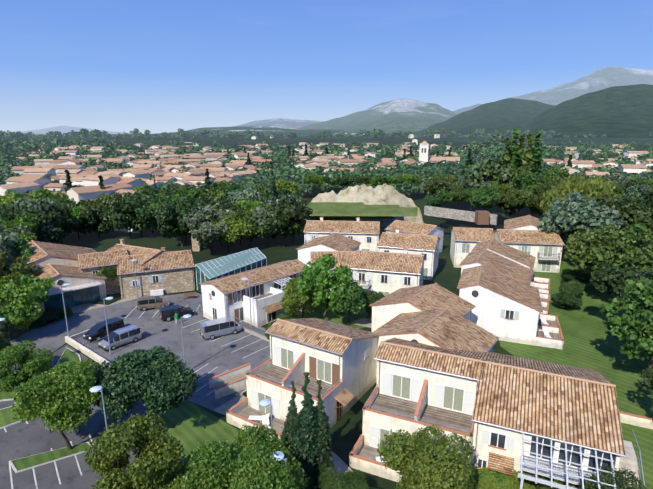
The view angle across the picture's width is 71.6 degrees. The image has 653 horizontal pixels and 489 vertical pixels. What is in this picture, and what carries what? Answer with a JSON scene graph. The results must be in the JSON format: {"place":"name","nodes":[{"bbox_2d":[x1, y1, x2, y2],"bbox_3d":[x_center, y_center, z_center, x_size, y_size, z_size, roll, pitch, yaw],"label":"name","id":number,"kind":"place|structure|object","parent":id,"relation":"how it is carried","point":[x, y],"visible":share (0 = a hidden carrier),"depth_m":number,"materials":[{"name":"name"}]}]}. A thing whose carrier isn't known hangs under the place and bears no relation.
{"place":"outdoors","nodes":[
{"label":"outdoors","id":0,"kind":"place"},
{"bbox_2d":[7,126,131,133],"bbox_3d":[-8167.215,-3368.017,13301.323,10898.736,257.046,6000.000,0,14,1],"label":"mountain","id":1,"kind":"structure","parent":0,"point":[64,129],"depth_m":12963.96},
{"bbox_2d":[0,345,146,488],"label":"parking lot","id":2,"kind":"structure","parent":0,"point":[24,439],"depth_m":37.86,"materials":[{"name":"asphalt"}]},
{"bbox_2d":[0,405,35,428],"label":"grass island","id":3,"kind":"structure","parent":2,"relation":"on","point":[6,418],"depth_m":41.67,"materials":[{"name":"plant"}]},
{"bbox_2d":[0,338,56,392],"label":"tree","id":4,"kind":"object","parent":2,"relation":"on","point":[30,362],"visible":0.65,"depth_m":41.36,"materials":[{"name":"green plant"}]},
{"bbox_2d":[0,347,80,401],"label":"grass island","id":5,"kind":"structure","parent":2,"relation":"on","point":[68,354],"depth_m":52.13,"materials":[{"name":"plant"}]},
{"bbox_2d":[9,442,93,472],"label":"grass island","id":6,"kind":"structure","parent":2,"relation":"on","point":[27,463],"depth_m":36.53,"materials":[{"name":"plant"}]},
{"bbox_2d":[10,358,99,449],"bbox_3d":[-21.549,13.203,36.884,6.788,7.898,6.082,-5,15,-21],"label":"island tree","id":7,"kind":"object","parent":2,"relation":"on","point":[71,384],"visible":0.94,"depth_m":35.12,"materials":[{"name":"green plant"}]},
{"bbox_2d":[10,292,269,409],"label":"parking lot","id":8,"kind":"structure","parent":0,"point":[199,350],"depth_m":57.42,"materials":[{"name":"asphalt"}]},
{"bbox_2d":[83,317,124,341],"bbox_3d":[-28.787,11.010,58.633,2.160,1.704,4.805,9,16,32],"label":"van","id":9,"kind":"object","parent":8,"relation":"on","point":[97,331],"visible":0.83,"depth_m":57.88,"materials":[{"name":"paint"}]},
{"bbox_2d":[98,324,142,350],"bbox_3d":[-25.573,11.562,56.217,2.190,1.785,4.805,11,18,38],"label":"van","id":10,"kind":"object","parent":8,"relation":"on","point":[124,335],"visible":0.94,"depth_m":55.69,"materials":[{"name":"paint"}]},
{"bbox_2d":[4,305,268,488],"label":"road markings","id":11,"kind":"object","parent":8,"relation":"on","point":[90,436],"visible":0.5,"depth_m":38.59,"materials":[{"name":"paint"}]},
{"bbox_2d":[137,295,169,310],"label":"van","id":12,"kind":"object","parent":8,"relation":"on","point":[144,303],"visible":0.94,"depth_m":67.14,"materials":[{"name":"beige paint"}]},
{"bbox_2d":[153,304,194,321],"bbox_3d":[-21.588,9.399,64.175,5.220,2.190,2.160,-8,16,-29],"label":"black suv","id":13,"kind":"object","parent":8,"relation":"on","point":[167,313],"visible":0.85,"depth_m":63.50,"materials":[{"name":"paint"}]},
{"bbox_2d":[200,317,241,339],"bbox_3d":[-13.728,10.811,58.919,5.105,1.955,2.240,-8,16,-30],"label":"van","id":14,"kind":"object","parent":8,"relation":"on","point":[212,329],"visible":1,"depth_m":58.10,"materials":[{"name":"silver paint"}]},
{"bbox_2d":[145,399,256,476],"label":"lawn","id":15,"kind":"structure","parent":0,"point":[189,425],"depth_m":40.30,"materials":[{"name":"green plant"}]},
{"bbox_2d":[89,346,198,419],"bbox_3d":[-15.821,12.893,38.979,8.295,7.437,9.361,-13,19,-42],"label":"tree","id":16,"kind":"object","parent":15,"relation":"on","point":[161,373],"visible":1,"depth_m":37.03,"materials":[{"name":"green plant"}]},
{"bbox_2d":[281,381,297,457],"bbox_3d":[-2.372,13.770,32.598,1.985,8.767,2.177,5,15,19],"label":"cypress","id":17,"kind":"object","parent":15,"relation":"on","point":[288,428],"visible":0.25,"depth_m":31.89,"materials":[{"name":"green plant"}]},
{"bbox_2d":[290,372,320,488],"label":"cypress","id":18,"kind":"object","parent":15,"relation":"on","point":[305,425],"visible":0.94,"depth_m":31.40,"materials":[{"name":"green plant"}]},
{"bbox_2d":[150,126,371,134],"bbox_3d":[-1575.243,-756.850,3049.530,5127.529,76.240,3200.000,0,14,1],"label":"hills","id":19,"kind":"structure","parent":0,"point":[265,130],"depth_m":2819.50,"materials":[{"name":"plant"}]},
{"bbox_2d":[232,118,323,127],"bbox_3d":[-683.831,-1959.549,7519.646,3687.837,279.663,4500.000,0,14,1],"label":"mountain","id":20,"kind":"structure","parent":0,"point":[286,123],"depth_m":7309.55,"materials":[{"name":"stone"}]},
{"bbox_2d":[213,394,352,473],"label":"path","id":21,"kind":"structure","parent":0,"point":[338,462],"depth_m":42.53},
{"bbox_2d":[0,133,652,488],"bbox_3d":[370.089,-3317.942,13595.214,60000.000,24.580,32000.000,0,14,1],"label":"ground","id":22,"kind":"structure","parent":0,"point":[345,430],"depth_m":111.03,"materials":[{"name":"plant"}]},
{"bbox_2d":[0,229,20,256],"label":"tree","id":23,"kind":"object","parent":22,"relation":"on","point":[5,241],"visible":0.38,"depth_m":72.55,"materials":[{"name":"green plant"}]},
{"bbox_2d":[0,211,39,233],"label":"tree","id":24,"kind":"object","parent":22,"relation":"on","point":[15,222],"visible":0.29,"depth_m":87.24,"materials":[{"name":"green plant"}]},
{"bbox_2d":[0,250,41,276],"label":"tree","id":25,"kind":"object","parent":22,"relation":"on","point":[23,267],"visible":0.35,"depth_m":66.46,"materials":[{"name":"green plant"}]},
{"bbox_2d":[6,239,35,264],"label":"tree","id":26,"kind":"object","parent":22,"relation":"on","point":[21,246],"visible":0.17,"depth_m":73.13,"materials":[{"name":"green plant"}]},
{"bbox_2d":[0,283,42,340],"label":"tree","id":27,"kind":"object","parent":22,"relation":"on","point":[16,307],"visible":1,"depth_m":55.99,"materials":[{"name":"green plant"}]},
{"bbox_2d":[1,211,64,243],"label":"tree","id":28,"kind":"object","parent":22,"relation":"on","point":[44,232],"visible":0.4,"depth_m":92.42,"materials":[{"name":"green plant"}]},
{"bbox_2d":[13,274,54,311],"bbox_3d":[-41.315,7.299,62.924,6.901,6.905,7.178,-6,15,-23],"label":"tree","id":29,"kind":"object","parent":22,"relation":"on","point":[41,288],"visible":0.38,"depth_m":61.77,"materials":[{"name":"green plant"}]},
{"bbox_2d":[10,197,57,211],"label":"tree","id":30,"kind":"object","parent":22,"relation":"on","point":[44,204],"visible":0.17,"depth_m":100.38,"materials":[{"name":"green plant"}]},
{"bbox_2d":[6,240,95,272],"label":"reception hall","id":31,"kind":"structure","parent":22,"relation":"on","point":[54,253],"depth_m":74.44,"materials":[{"name":"tile"}]},
{"bbox_2d":[52,202,78,243],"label":"tree","id":32,"kind":"object","parent":22,"relation":"on","point":[68,221],"visible":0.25,"depth_m":103.76,"materials":[{"name":"green plant"}]},
{"bbox_2d":[31,263,107,312],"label":"reception front","id":33,"kind":"object","parent":22,"relation":"on","point":[84,288],"visible":0.58,"depth_m":68.50,"materials":[{"name":"paint"}]},
{"bbox_2d":[40,296,142,314],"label":"reception paving","id":34,"kind":"structure","parent":22,"relation":"on","point":[81,308],"depth_m":68.69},
{"bbox_2d":[75,205,112,237],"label":"tree","id":35,"kind":"object","parent":22,"relation":"on","point":[91,215],"visible":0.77,"depth_m":110.39,"materials":[{"name":"green plant"}]},
{"bbox_2d":[78,244,128,294],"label":"house","id":36,"kind":"structure","parent":22,"relation":"on","point":[92,263],"depth_m":73.63,"materials":[{"name":"tile"}]},
{"bbox_2d":[101,192,144,235],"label":"tree","id":37,"kind":"object","parent":22,"relation":"on","point":[112,200],"visible":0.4,"depth_m":111.32,"materials":[{"name":"green plant"}]},
{"bbox_2d":[103,193,163,236],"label":"tree","id":38,"kind":"object","parent":22,"relation":"on","point":[119,219],"visible":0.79,"depth_m":109.52,"materials":[{"name":"green plant"}]},
{"bbox_2d":[82,410,186,488],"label":"tree","id":39,"kind":"object","parent":22,"relation":"on","point":[108,456],"visible":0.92,"depth_m":27.79,"materials":[{"name":"green plant"}]},
{"bbox_2d":[106,239,170,263],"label":"roof","id":40,"kind":"structure","parent":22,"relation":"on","point":[151,253],"depth_m":77.48,"materials":[{"name":"tile"}]},
{"bbox_2d":[117,247,194,298],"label":"house","id":41,"kind":"structure","parent":22,"relation":"on","point":[170,272],"depth_m":73.70,"materials":[{"name":"stone"}]},
{"bbox_2d":[141,196,175,237],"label":"tree","id":42,"kind":"object","parent":22,"relation":"on","point":[154,225],"visible":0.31,"depth_m":109.85,"materials":[{"name":"green plant"}]},
{"bbox_2d":[154,200,197,246],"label":"tree","id":43,"kind":"object","parent":22,"relation":"on","point":[165,213],"visible":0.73,"depth_m":100.61,"materials":[{"name":"green plant"}]},
{"bbox_2d":[144,471,226,488],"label":"tree","id":44,"kind":"object","parent":22,"relation":"on","point":[170,483],"visible":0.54,"depth_m":27.81,"materials":[{"name":"green plant"}]},
{"bbox_2d":[183,205,231,254],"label":"tree","id":45,"kind":"object","parent":22,"relation":"on","point":[204,234],"visible":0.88,"depth_m":94.44,"materials":[{"name":"green plant"}]},
{"bbox_2d":[196,198,238,214],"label":"tree","id":46,"kind":"object","parent":22,"relation":"on","point":[222,202],"visible":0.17,"depth_m":105.49,"materials":[{"name":"green plant"}]},
{"bbox_2d":[205,212,255,251],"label":"tree","id":47,"kind":"object","parent":22,"relation":"on","point":[237,228],"visible":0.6,"depth_m":96.41,"materials":[{"name":"green plant"}]},
{"bbox_2d":[195,247,266,291],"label":"conservatory","id":48,"kind":"object","parent":22,"relation":"on","point":[236,263],"visible":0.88,"depth_m":77.88,"materials":[{"name":"teal glass"}]},
{"bbox_2d":[172,422,309,488],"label":"tree","id":49,"kind":"object","parent":22,"relation":"on","point":[256,467],"visible":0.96,"depth_m":27.75,"materials":[{"name":"green plant"}]},
{"bbox_2d":[233,210,267,247],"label":"tree","id":50,"kind":"object","parent":22,"relation":"on","point":[247,219],"visible":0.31,"depth_m":100.40,"materials":[{"name":"green plant"}]},
{"bbox_2d":[199,259,313,326],"bbox_3d":[-8.590,6.942,66.478,10.650,5.863,16.206,13,19,42],"label":"annex","id":51,"kind":"object","parent":22,"relation":"on","point":[227,296],"visible":0.62,"depth_m":62.90,"materials":[{"name":"paint"}]},
{"bbox_2d":[250,206,276,245],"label":"tree","id":52,"kind":"object","parent":22,"relation":"on","point":[257,210],"visible":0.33,"depth_m":100.85,"materials":[{"name":"green plant"}]},
{"bbox_2d":[264,161,279,237],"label":"cypress","id":53,"kind":"object","parent":22,"relation":"on","point":[272,192],"visible":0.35,"depth_m":110.15,"materials":[{"name":"green plant"}]},
{"bbox_2d":[260,195,312,246],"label":"tree","id":54,"kind":"object","parent":22,"relation":"on","point":[282,217],"visible":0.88,"depth_m":101.32,"materials":[{"name":"green plant"}]},
{"bbox_2d":[226,318,378,446],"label":"house","id":55,"kind":"structure","parent":22,"relation":"on","point":[339,360],"depth_m":42.31,"materials":[{"name":"paint"}]},
{"bbox_2d":[0,128,652,196],"bbox_3d":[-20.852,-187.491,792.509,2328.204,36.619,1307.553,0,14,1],"label":"trees","id":56,"kind":"object","parent":22,"relation":"on","point":[10,151],"visible":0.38,"depth_m":317.00,"materials":[{"name":"green plant"}]},
{"bbox_2d":[0,134,652,231],"bbox_3d":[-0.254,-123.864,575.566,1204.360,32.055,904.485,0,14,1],"label":"town houses","id":57,"kind":"structure","parent":22,"relation":"on","point":[35,176],"depth_m":230.32,"materials":[{"name":"orange"}]},
{"bbox_2d":[310,251,355,290],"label":"house","id":58,"kind":"structure","parent":22,"relation":"on","point":[343,258],"depth_m":72.63,"materials":[{"name":"tile"}]},
{"bbox_2d":[317,465,369,488],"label":"bush","id":59,"kind":"object","parent":22,"relation":"on","point":[346,480],"visible":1,"depth_m":30.25,"materials":[{"name":"green plant"}]},
{"bbox_2d":[65,206,652,428],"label":"walls and fences","id":60,"kind":"structure","parent":22,"relation":"on","point":[234,379],"depth_m":52.01,"materials":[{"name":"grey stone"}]},
{"bbox_2d":[311,184,423,226],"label":"cliff rock","id":61,"kind":"object","parent":22,"relation":"on","point":[384,194],"visible":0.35,"depth_m":166.72,"materials":[{"name":"stone"}]},
{"bbox_2d":[350,248,425,295],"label":"house","id":62,"kind":"structure","parent":22,"relation":"on","point":[386,273],"depth_m":68.93,"materials":[{"name":"tile"}]},
{"bbox_2d":[349,337,487,482],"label":"house","id":63,"kind":"structure","parent":22,"relation":"on","point":[419,385],"depth_m":37.61,"materials":[{"name":"paint"}]},
{"bbox_2d":[377,423,477,488],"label":"tree","id":64,"kind":"object","parent":22,"relation":"on","point":[416,461],"visible":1,"depth_m":28.40,"materials":[{"name":"green plant"}]},
{"bbox_2d":[372,307,499,381],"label":"house","id":65,"kind":"structure","parent":22,"relation":"on","point":[446,328],"depth_m":45.69,"materials":[{"name":"tile"}]},
{"bbox_2d":[423,177,452,194],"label":"tree","id":66,"kind":"object","parent":22,"relation":"on","point":[436,184],"visible":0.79,"depth_m":159.62,"materials":[{"name":"green plant"}]},
{"bbox_2d":[419,141,459,162],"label":"church with bell tower","id":67,"kind":"structure","parent":22,"relation":"on","point":[424,156],"depth_m":260.67,"materials":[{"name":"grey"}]},
{"bbox_2d":[411,98,555,135],"bbox_3d":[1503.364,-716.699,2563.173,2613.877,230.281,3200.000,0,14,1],"label":"hill forest","id":68,"kind":"object","parent":22,"relation":"on","point":[502,116],"visible":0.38,"depth_m":2261.95,"materials":[{"name":"plant"}]},
{"bbox_2d":[470,185,500,209],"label":"tree","id":69,"kind":"object","parent":22,"relation":"on","point":[485,197],"visible":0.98,"depth_m":146.64,"materials":[{"name":"green plant"}]},
{"bbox_2d":[461,159,513,187],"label":"tree","id":70,"kind":"object","parent":22,"relation":"on","point":[495,170],"visible":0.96,"depth_m":159.72,"materials":[{"name":"green plant"}]},
{"bbox_2d":[470,475,516,488],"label":"bush","id":71,"kind":"object","parent":22,"relation":"on","point":[483,484],"visible":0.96,"depth_m":30.07,"materials":[{"name":"green plant"}]},
{"bbox_2d":[459,249,549,313],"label":"house","id":72,"kind":"structure","parent":22,"relation":"on","point":[502,265],"depth_m":68.50,"materials":[{"name":"tile"}]},
{"bbox_2d":[457,265,563,349],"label":"house","id":73,"kind":"structure","parent":22,"relation":"on","point":[507,308],"depth_m":57.12,"materials":[{"name":"paint"}]},
{"bbox_2d":[471,239,549,293],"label":"house","id":74,"kind":"structure","parent":22,"relation":"on","point":[542,284],"depth_m":76.27,"materials":[{"name":"tile"}]},
{"bbox_2d":[495,188,525,218],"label":"tree","id":75,"kind":"object","parent":22,"relation":"on","point":[505,206],"visible":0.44,"depth_m":154.20,"materials":[{"name":"green plant"}]},
{"bbox_2d":[508,128,521,168],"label":"poplar","id":76,"kind":"object","parent":22,"relation":"on","point":[515,156],"visible":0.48,"depth_m":202.08,"materials":[{"name":"green plant"}]},
{"bbox_2d":[498,165,535,189],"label":"tree","id":77,"kind":"object","parent":22,"relation":"on","point":[519,171],"visible":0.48,"depth_m":159.24,"materials":[{"name":"green plant"}]},
{"bbox_2d":[504,190,529,210],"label":"tree","id":78,"kind":"object","parent":22,"relation":"on","point":[521,195],"visible":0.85,"depth_m":149.52,"materials":[{"name":"green plant"}]},
{"bbox_2d":[514,172,540,191],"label":"tree","id":79,"kind":"object","parent":22,"relation":"on","point":[528,184],"visible":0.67,"depth_m":155.92,"materials":[{"name":"green plant"}]},
{"bbox_2d":[521,134,534,171],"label":"poplar","id":80,"kind":"object","parent":22,"relation":"on","point":[527,156],"visible":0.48,"depth_m":199.09,"materials":[{"name":"green plant"}]},
{"bbox_2d":[494,229,563,272],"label":"house","id":81,"kind":"structure","parent":22,"relation":"on","point":[544,248],"depth_m":85.34,"materials":[{"name":"paint"}]},
{"bbox_2d":[531,131,543,175],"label":"poplar","id":82,"kind":"object","parent":22,"relation":"on","point":[537,156],"visible":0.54,"depth_m":200.00,"materials":[{"name":"green plant"}]},
{"bbox_2d":[471,352,644,488],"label":"house","id":83,"kind":"structure","parent":22,"relation":"on","point":[560,422],"depth_m":32.59,"materials":[{"name":"cream plaster"},{"name":"roof tile"},{"name":"glass"}]},
{"bbox_2d":[540,173,621,215],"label":"willow tree","id":84,"kind":"object","parent":22,"relation":"on","point":[597,186],"visible":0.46,"depth_m":107.96,"materials":[{"name":"green plant"}]},
{"bbox_2d":[519,84,652,137],"bbox_3d":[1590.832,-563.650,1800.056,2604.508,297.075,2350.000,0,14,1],"label":"hill forest","id":85,"kind":"object","parent":22,"relation":"on","point":[626,111],"visible":0.54,"depth_m":1378.76,"materials":[{"name":"plant"}]},
{"bbox_2d":[579,466,647,488],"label":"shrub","id":86,"kind":"object","parent":22,"relation":"on","point":[620,482],"visible":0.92,"depth_m":28.23,"materials":[{"name":"green plant"}]},
{"bbox_2d":[586,193,652,229],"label":"tree","id":87,"kind":"object","parent":22,"relation":"on","point":[631,210],"visible":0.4,"depth_m":84.95,"materials":[{"name":"green plant"}]},
{"bbox_2d":[0,0,652,132],"label":"sky","id":88,"kind":"structure","parent":0,"point":[155,66],"materials":[{"name":"blue"}]},
{"bbox_2d":[296,233,360,266],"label":"house","id":89,"kind":"structure","parent":0,"point":[336,242],"depth_m":83.35,"materials":[{"name":"tile"}]},
{"bbox_2d":[295,306,371,328],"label":"courtyard lawn","id":90,"kind":"structure","parent":0,"point":[330,315],"depth_m":64.95,"materials":[{"name":"green plant"}]},
{"bbox_2d":[280,277,322,317],"bbox_3d":[-3.796,7.816,61.922,5.969,6.360,5.289,-11,17,-37],"label":"court tree","id":91,"kind":"object","parent":90,"relation":"on","point":[294,300],"visible":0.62,"depth_m":60.39,"materials":[{"name":"green plant"}]},
{"bbox_2d":[296,253,352,319],"bbox_3d":[-0.139,6.275,60.794,7.545,9.978,5.807,3,14,11],"label":"court tree","id":92,"kind":"object","parent":90,"relation":"on","point":[317,280],"visible":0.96,"depth_m":59.39,"materials":[{"name":"green plant"}]},
{"bbox_2d":[328,281,366,325],"bbox_3d":[2.727,8.054,60.856,5.273,6.404,5.533,-1,14,-5],"label":"court tree","id":93,"kind":"object","parent":90,"relation":"on","point":[352,299],"visible":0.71,"depth_m":59.19,"materials":[{"name":"green plant"}]},
{"bbox_2d":[362,289,384,318],"bbox_3d":[6.100,8.486,63.526,5.584,4.293,4.348,5,15,19],"label":"court tree","id":94,"kind":"object","parent":90,"relation":"on","point":[372,296],"visible":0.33,"depth_m":62.49,"materials":[{"name":"green plant"}]},
{"bbox_2d":[262,202,417,236],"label":"meadow","id":95,"kind":"structure","parent":0,"point":[329,210],"depth_m":152.27,"materials":[{"name":"green plant"}]},
{"bbox_2d":[303,217,379,251],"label":"house","id":96,"kind":"structure","parent":0,"point":[366,234],"depth_m":94.76,"materials":[{"name":"tile"}]},
{"bbox_2d":[296,98,457,134],"bbox_3d":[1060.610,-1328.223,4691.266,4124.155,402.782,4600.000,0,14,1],"label":"mountain","id":97,"kind":"structure","parent":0,"point":[402,115],"depth_m":4349.65,"materials":[{"name":"stone"}]},
{"bbox_2d":[376,228,440,279],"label":"house","id":98,"kind":"structure","parent":0,"point":[427,246],"depth_m":82.41,"materials":[{"name":"tile"}]},
{"bbox_2d":[384,220,443,252],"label":"house","id":99,"kind":"structure","parent":0,"point":[406,227],"depth_m":97.69,"materials":[{"name":"tile"}]},
{"bbox_2d":[369,283,475,331],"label":"house","id":100,"kind":"structure","parent":0,"point":[391,306],"depth_m":54.35,"materials":[{"name":"tile"}]},
{"bbox_2d":[450,227,495,267],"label":"house","id":101,"kind":"structure","parent":0,"point":[465,241],"depth_m":88.22,"materials":[{"name":"tile"}]},
{"bbox_2d":[504,215,552,229],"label":"house","id":102,"kind":"structure","parent":0,"point":[527,222],"depth_m":101.63,"materials":[{"name":"tile"}]},
{"bbox_2d":[499,259,652,451],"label":"lawn","id":103,"kind":"structure","parent":0,"point":[591,342],"depth_m":54.53,"materials":[{"name":"green plant"}]},
{"bbox_2d":[550,288,582,309],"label":"lawn shrub","id":104,"kind":"object","parent":103,"relation":"on","point":[566,298],"visible":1,"depth_m":66.71,"materials":[{"name":"green plant"}]},
{"bbox_2d":[560,268,590,284],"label":"lawn shrub","id":105,"kind":"object","parent":103,"relation":"on","point":[576,275],"visible":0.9,"depth_m":76.73,"materials":[{"name":"green plant"}]},
{"bbox_2d":[536,191,623,266],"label":"tree","id":106,"kind":"object","parent":103,"relation":"on","point":[579,214],"visible":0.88,"depth_m":84.46,"materials":[{"name":"green plant"}]},
{"bbox_2d":[561,224,652,292],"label":"tree","id":107,"kind":"object","parent":103,"relation":"on","point":[578,253],"visible":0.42,"depth_m":72.30,"materials":[{"name":"green plant"}]},
{"bbox_2d":[587,224,652,280],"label":"tree","id":108,"kind":"object","parent":103,"relation":"on","point":[612,248],"visible":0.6,"depth_m":64.28,"materials":[{"name":"green plant"}]},
{"bbox_2d":[590,263,652,311],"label":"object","id":109,"kind":"object","parent":103,"relation":"on","point":[609,283],"visible":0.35,"depth_m":56.13,"materials":[{"name":"green plant"}]},
{"bbox_2d":[600,276,652,378],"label":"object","id":110,"kind":"object","parent":103,"relation":"on","point":[632,319],"visible":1,"depth_m":46.43,"materials":[{"name":"green plant"}]},
{"bbox_2d":[506,67,652,104],"bbox_3d":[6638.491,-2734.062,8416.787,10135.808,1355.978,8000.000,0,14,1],"label":"mountain","id":111,"kind":"structure","parent":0,"point":[602,78],"depth_m":8808.49,"materials":[{"name":"stone"}]},
{"bbox_2d":[622,431,652,488],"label":"lawn","id":112,"kind":"structure","parent":0,"point":[647,458],"depth_m":36.36,"materials":[{"name":"green plant"}]},
{"bbox_2d":[503,469,545,488],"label":"shrub","id":113,"kind":"object","parent":112,"relation":"on","point":[526,481],"visible":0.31,"depth_m":31.73,"materials":[{"name":"green plant"}]},
{"label":"lawn","id":114,"kind":"structure","parent":0,"visible":0},
{"bbox_2d":[314,379,333,488],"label":"cypress","id":115,"kind":"object","parent":114,"relation":"on","point":[325,457],"visible":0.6,"depth_m":31.88,"materials":[{"name":"green plant"}]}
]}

